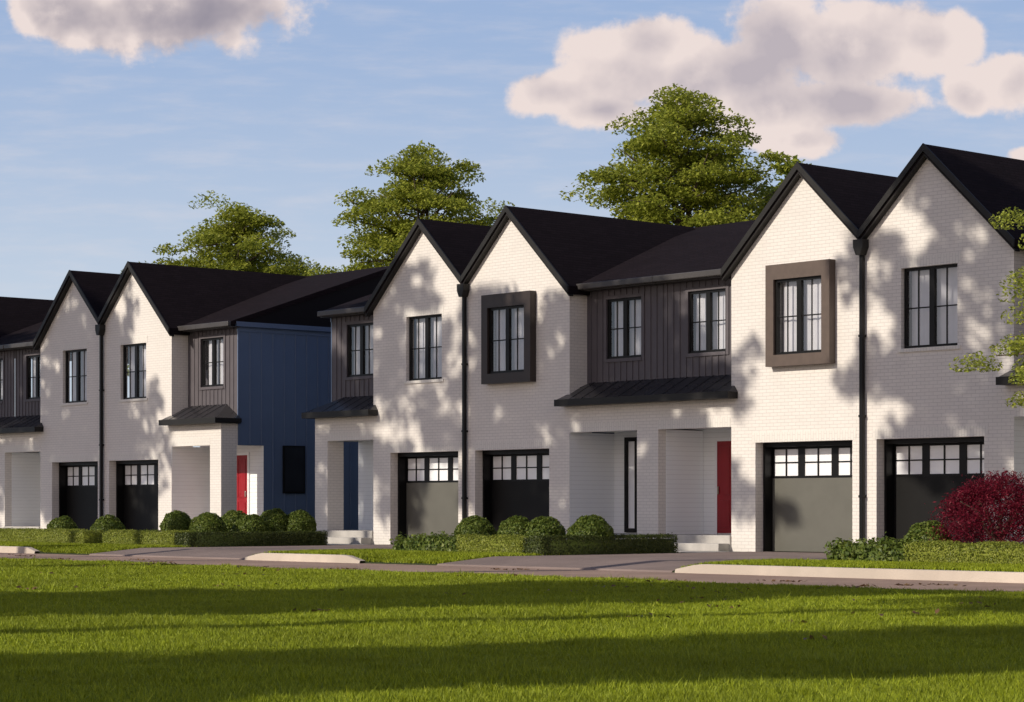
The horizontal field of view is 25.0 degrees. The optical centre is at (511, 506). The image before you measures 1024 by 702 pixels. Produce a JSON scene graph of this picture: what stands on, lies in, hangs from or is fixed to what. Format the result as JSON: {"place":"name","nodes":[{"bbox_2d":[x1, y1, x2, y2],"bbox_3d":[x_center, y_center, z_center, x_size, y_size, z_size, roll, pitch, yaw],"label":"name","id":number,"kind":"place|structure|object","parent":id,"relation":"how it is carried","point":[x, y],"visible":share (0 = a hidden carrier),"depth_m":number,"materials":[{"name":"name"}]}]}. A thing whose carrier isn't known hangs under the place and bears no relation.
{"place":"outdoors","nodes":[
{"label":"outdoors","id":0,"kind":"place"},
{"bbox_2d":[89,544,394,559],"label":"driveway","id":1,"kind":"structure","parent":0,"point":[240,553],"depth_m":54.30,"materials":[{"name":"grey concrete"}]},
{"bbox_2d":[0,541,1023,572],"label":"yard","id":2,"kind":"structure","parent":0,"point":[40,552],"depth_m":47.63,"materials":[{"name":"green plant"}]},
{"bbox_2d":[0,270,207,529],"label":"townhouse","id":3,"kind":"structure","parent":2,"relation":"on","point":[59,474],"depth_m":74.12,"materials":[{"name":"brick"}]},
{"bbox_2d":[28,355,39,398],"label":"window","id":4,"kind":"structure","parent":3,"relation":"in","point":[35,377],"depth_m":76.52,"materials":[{"name":"clear glass"}]},
{"bbox_2d":[66,349,86,402],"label":"window","id":5,"kind":"structure","parent":3,"relation":"in","point":[79,357],"depth_m":73.38,"materials":[{"name":"clear glass"}]},
{"bbox_2d":[66,465,97,529],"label":"garage door","id":6,"kind":"structure","parent":3,"relation":"in","point":[81,480],"depth_m":73.84,"materials":[{"name":"black metal"}]},
{"bbox_2d":[0,296,209,452],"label":"townhouse","id":7,"kind":"structure","parent":2,"relation":"on","point":[21,318],"depth_m":80.94,"materials":[{"name":"paint"}]},
{"bbox_2d":[0,358,2,400],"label":"window","id":8,"kind":"structure","parent":7,"relation":"in","point":[1,360],"depth_m":78.24,"materials":[{"name":"clear glass"}]},
{"bbox_2d":[120,190,320,275],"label":"broadleaf tree","id":9,"kind":"object","parent":2,"relation":"on","point":[241,226],"visible":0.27,"depth_m":100.22,"materials":[{"name":"green plant"}]},
{"bbox_2d":[98,261,387,530],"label":"townhouse","id":10,"kind":"structure","parent":2,"relation":"on","point":[267,336],"depth_m":69.33,"materials":[{"name":"brick"}]},
{"bbox_2d":[123,343,145,398],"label":"window","id":11,"kind":"structure","parent":10,"relation":"in","point":[137,352],"depth_m":70.84,"materials":[{"name":"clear glass"}]},
{"bbox_2d":[124,463,157,530],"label":"garage door","id":12,"kind":"structure","parent":10,"relation":"in","point":[140,480],"depth_m":71.26,"materials":[{"name":"black metal"}]},
{"bbox_2d":[202,337,222,386],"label":"window","id":13,"kind":"structure","parent":10,"relation":"in","point":[215,345],"depth_m":68.56,"materials":[{"name":"clear glass"}]},
{"bbox_2d":[237,455,246,513],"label":"front door","id":14,"kind":"structure","parent":10,"relation":"in","point":[241,459],"depth_m":68.85,"materials":[{"name":"wood"}]},
{"bbox_2d":[283,445,304,493],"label":"side window","id":15,"kind":"structure","parent":10,"relation":"in","point":[293,456],"depth_m":68.76,"materials":[{"name":"black glass"}]},
{"bbox_2d":[302,139,514,275],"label":"broadleaf tree","id":16,"kind":"object","parent":2,"relation":"on","point":[421,180],"visible":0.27,"depth_m":90.58,"materials":[{"name":"green plant"}]},
{"bbox_2d":[301,218,695,544],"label":"townhouse","id":17,"kind":"structure","parent":2,"relation":"on","point":[395,408],"depth_m":61.00,"materials":[{"name":"brick"}]},
{"bbox_2d":[348,323,372,376],"bbox_3d":[-4.033,-4.280,63.177,0.197,1.440,1.200,0,0,-41],"label":"window","id":18,"kind":"structure","parent":17,"relation":"in","point":[363,333],"depth_m":63.19,"materials":[{"name":"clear glass"}]},
{"bbox_2d":[409,314,441,380],"bbox_3d":[-2.147,-4.140,60.266,0.196,1.680,1.461,0,0,-41],"label":"window","id":19,"kind":"structure","parent":17,"relation":"in","point":[428,348],"depth_m":60.24,"materials":[{"name":"clear glass"}]},
{"bbox_2d":[406,456,457,537],"bbox_3d":[-1.908,-0.172,60.484,0.050,2.315,2.670,0,0,-41],"label":"garage door","id":20,"kind":"structure","parent":17,"relation":"in","point":[431,481],"depth_m":60.70,"materials":[{"name":"grey metal"}]},
{"bbox_2d":[559,83,787,226],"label":"broadleaf tree","id":21,"kind":"object","parent":2,"relation":"on","point":[686,178],"visible":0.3,"depth_m":79.52,"materials":[{"name":"green plant"}]},
{"bbox_2d":[461,205,910,538],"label":"townhouse","id":22,"kind":"structure","parent":2,"relation":"on","point":[553,384],"depth_m":56.83,"materials":[{"name":"brick"}]},
{"bbox_2d":[489,305,523,373],"bbox_3d":[-0.045,-4.155,57.534,0.195,1.650,1.381,0,0,-42],"label":"window","id":23,"kind":"structure","parent":22,"relation":"in","point":[509,340],"depth_m":57.57,"materials":[{"name":"black glass"}]},
{"bbox_2d":[491,453,548,530],"bbox_3d":[0.374,-0.172,57.896,0.050,2.315,2.670,0,0,-41],"label":"garage door","id":24,"kind":"structure","parent":22,"relation":"in","point":[520,482],"depth_m":58.09,"materials":[{"name":"black metal"}]},
{"bbox_2d":[608,297,640,358],"bbox_3d":[2.780,-4.280,55.452,0.197,1.440,1.200,0,0,-41],"label":"window","id":25,"kind":"structure","parent":22,"relation":"in","point":[627,329],"depth_m":55.43,"materials":[{"name":"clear glass"}]},
{"bbox_2d":[637,162,910,551],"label":"townhouse","id":26,"kind":"structure","parent":2,"relation":"on","point":[757,397],"depth_m":51.25,"materials":[{"name":"brick"}]},
{"bbox_2d":[690,288,725,352],"bbox_3d":[4.592,-4.280,53.397,0.197,1.440,1.200,0,0,-41],"label":"window","id":27,"kind":"structure","parent":26,"relation":"in","point":[710,322],"depth_m":53.40,"materials":[{"name":"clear glass"}]},
{"bbox_2d":[717,441,730,532],"bbox_3d":[5.089,-0.465,53.968,0.087,2.150,0.860,0,0,-41],"label":"front door","id":28,"kind":"structure","parent":26,"relation":"in","point":[723,447],"depth_m":54.12,"materials":[{"name":"wood"}]},
{"bbox_2d":[775,276,820,354],"bbox_3d":[6.305,-4.155,50.333,0.195,1.650,1.381,0,0,-41],"label":"window","id":29,"kind":"structure","parent":26,"relation":"in","point":[801,317],"depth_m":50.31,"materials":[{"name":"black glass"}]},
{"bbox_2d":[772,445,851,551],"bbox_3d":[6.717,-0.172,50.704,0.050,2.315,2.670,0,0,-41],"label":"garage door","id":30,"kind":"structure","parent":26,"relation":"in","point":[812,485],"depth_m":50.84,"materials":[{"name":"grey metal"}]},
{"bbox_2d":[753,151,811,212],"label":"broadleaf tree","id":31,"kind":"object","parent":2,"relation":"on","point":[784,169],"visible":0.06,"depth_m":85.04,"materials":[{"name":"green plant"}]},
{"bbox_2d":[858,143,1023,545],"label":"townhouse","id":32,"kind":"structure","parent":2,"relation":"on","point":[936,428],"depth_m":47.85,"materials":[{"name":"brick"}]},
{"bbox_2d":[904,264,956,348],"bbox_3d":[8.810,-4.140,47.956,0.346,1.780,1.560,0,0,-41],"label":"window","id":33,"kind":"structure","parent":32,"relation":"in","point":[933,308],"depth_m":47.91,"materials":[{"name":"black glass"}]},
{"bbox_2d":[894,442,983,544],"bbox_3d":[8.999,-0.172,48.116,0.050,2.315,2.670,0,0,-41],"label":"garage door","id":34,"kind":"structure","parent":32,"relation":"in","point":[924,472],"depth_m":48.40,"materials":[{"name":"grey metal"}]},
{"bbox_2d":[0,557,1023,701],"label":"grass","id":35,"kind":"structure","parent":0,"point":[182,632],"depth_m":16.85,"materials":[{"name":"green plant"}]},
{"bbox_2d":[7,554,995,639],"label":"leaf litter","id":36,"kind":"object","parent":35,"relation":"on","point":[803,621],"visible":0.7,"depth_m":29.70,"materials":[{"name":"brown plant"}]},
{"bbox_2d":[0,553,1023,591],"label":"road","id":37,"kind":"structure","parent":0,"point":[824,581],"depth_m":39.99,"materials":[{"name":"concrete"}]},
{"bbox_2d":[0,546,1023,582],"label":"kerb","id":38,"kind":"structure","parent":37,"relation":"on","point":[935,575],"depth_m":38.15,"materials":[{"name":"concrete"}]},
{"bbox_2d":[0,0,1023,446],"label":"sky","id":39,"kind":"structure","parent":0,"point":[115,114],"materials":[{"name":"blue"}]},
{"bbox_2d":[327,544,729,552],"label":"path","id":40,"kind":"structure","parent":0,"point":[674,550],"depth_m":51.42,"materials":[{"name":"concrete"}]},
{"bbox_2d":[437,552,829,571],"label":"driveway","id":41,"kind":"structure","parent":0,"point":[661,562],"depth_m":44.62,"materials":[{"name":"grey concrete"}]},
{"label":"bed soil","id":42,"kind":"structure","parent":0,"visible":0},
{"bbox_2d":[0,527,103,543],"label":"hedge","id":43,"kind":"object","parent":42,"relation":"on","point":[64,535],"visible":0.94,"depth_m":62.23,"materials":[{"name":"green plant"}]},
{"bbox_2d":[46,516,77,528],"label":"boxwood shrub","id":44,"kind":"object","parent":42,"relation":"on","point":[62,522],"visible":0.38,"depth_m":63.85,"materials":[{"name":"green plant"}]},
{"bbox_2d":[90,514,125,542],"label":"boxwood shrub","id":45,"kind":"object","parent":42,"relation":"on","point":[107,522],"visible":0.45,"depth_m":62.05,"materials":[{"name":"green plant"}]},
{"bbox_2d":[102,529,190,544],"bbox_3d":[-9.309,0.779,59.099,0.737,0.450,3.462,0,0,-41],"label":"hedge","id":46,"kind":"object","parent":42,"relation":"on","point":[144,536],"visible":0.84,"depth_m":58.86,"materials":[{"name":"green plant"}]},
{"bbox_2d":[159,510,190,530],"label":"boxwood shrub","id":47,"kind":"object","parent":42,"relation":"on","point":[177,520],"visible":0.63,"depth_m":59.53,"materials":[{"name":"green plant"}]},
{"bbox_2d":[188,512,227,532],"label":"boxwood shrub","id":48,"kind":"object","parent":42,"relation":"on","point":[209,522],"visible":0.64,"depth_m":59.14,"materials":[{"name":"green plant"}]},
{"bbox_2d":[221,510,246,531],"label":"boxwood shrub","id":49,"kind":"object","parent":42,"relation":"on","point":[229,518],"visible":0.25,"depth_m":60.55,"materials":[{"name":"green plant"}]},
{"bbox_2d":[174,529,328,546],"bbox_3d":[-6.586,0.791,58.821,4.414,0.428,0.721,0,0,-41],"label":"hedge","id":50,"kind":"object","parent":42,"relation":"on","point":[249,538],"visible":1,"depth_m":58.46,"materials":[{"name":"green plant"}]},
{"bbox_2d":[232,514,270,532],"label":"boxwood shrub","id":51,"kind":"object","parent":42,"relation":"on","point":[252,522],"visible":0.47,"depth_m":59.62,"materials":[{"name":"green plant"}]},
{"bbox_2d":[260,508,287,531],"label":"boxwood shrub","id":52,"kind":"object","parent":42,"relation":"on","point":[275,518],"visible":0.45,"depth_m":60.55,"materials":[{"name":"green plant"}]},
{"bbox_2d":[285,509,316,531],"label":"boxwood shrub","id":53,"kind":"object","parent":42,"relation":"on","point":[300,520],"visible":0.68,"depth_m":60.59,"materials":[{"name":"green plant"}]},
{"bbox_2d":[389,531,480,551],"bbox_3d":[-1.632,0.759,50.541,1.078,0.539,2.421,0,0,-41],"label":"hedge","id":54,"kind":"object","parent":42,"relation":"on","point":[442,542],"visible":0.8,"depth_m":50.39,"materials":[{"name":"green plant"}]},
{"bbox_2d":[454,515,496,535],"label":"boxwood shrub","id":55,"kind":"object","parent":42,"relation":"on","point":[476,524],"visible":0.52,"depth_m":50.64,"materials":[{"name":"green plant"}]},
{"bbox_2d":[455,533,527,553],"bbox_3d":[-0.264,0.781,48.849,0.719,0.445,2.208,0,0,-41],"label":"hedge","id":56,"kind":"object","parent":42,"relation":"on","point":[488,543],"visible":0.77,"depth_m":48.66,"materials":[{"name":"green plant"}]},
{"bbox_2d":[497,515,529,539],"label":"boxwood shrub","id":57,"kind":"object","parent":42,"relation":"on","point":[513,525],"visible":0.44,"depth_m":49.74,"materials":[{"name":"green plant"}]},
{"bbox_2d":[523,516,565,539],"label":"boxwood shrub","id":58,"kind":"object","parent":42,"relation":"on","point":[545,525],"visible":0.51,"depth_m":49.52,"materials":[{"name":"green plant"}]},
{"bbox_2d":[567,514,613,548],"bbox_3d":[1.659,0.576,49.004,1.061,0.861,1.035,0,0,-41],"label":"boxwood shrub","id":59,"kind":"object","parent":42,"relation":"on","point":[595,524],"visible":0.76,"depth_m":48.72,"materials":[{"name":"green plant"}]},
{"bbox_2d":[522,532,678,554],"bbox_3d":[1.912,0.773,48.917,4.063,0.464,0.707,0,0,-41],"label":"hedge","id":60,"kind":"object","parent":42,"relation":"on","point":[539,544],"visible":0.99,"depth_m":48.51,"materials":[{"name":"green plant"}]},
{"bbox_2d":[822,532,918,561],"bbox_3d":[6.538,0.736,41.283,1.046,0.591,2.026,0,0,-41],"label":"hedge","id":61,"kind":"object","parent":42,"relation":"on","point":[882,549],"visible":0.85,"depth_m":41.10,"materials":[{"name":"green plant"}]},
{"bbox_2d":[903,520,952,543],"bbox_3d":[7.456,0.622,41.521,0.947,0.787,0.941,0,0,-41],"label":"boxwood shrub","id":62,"kind":"object","parent":42,"relation":"on","point":[918,533],"visible":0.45,"depth_m":41.27,"materials":[{"name":"green plant"}]},
{"bbox_2d":[903,539,1023,564],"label":"hedge","id":63,"kind":"object","parent":42,"relation":"on","point":[950,551],"visible":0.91,"depth_m":39.41,"materials":[{"name":"green plant"}]},
{"bbox_2d":[924,468,1023,546],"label":"shrub","id":64,"kind":"object","parent":42,"relation":"on","point":[984,497],"visible":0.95,"depth_m":40.78,"materials":[{"name":"red plant"}]},
{"bbox_2d":[948,206,1023,407],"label":"broadleaf tree","id":65,"kind":"object","parent":42,"relation":"on","point":[1012,344],"visible":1,"depth_m":39.24,"materials":[{"name":"green plant"}]}
]}

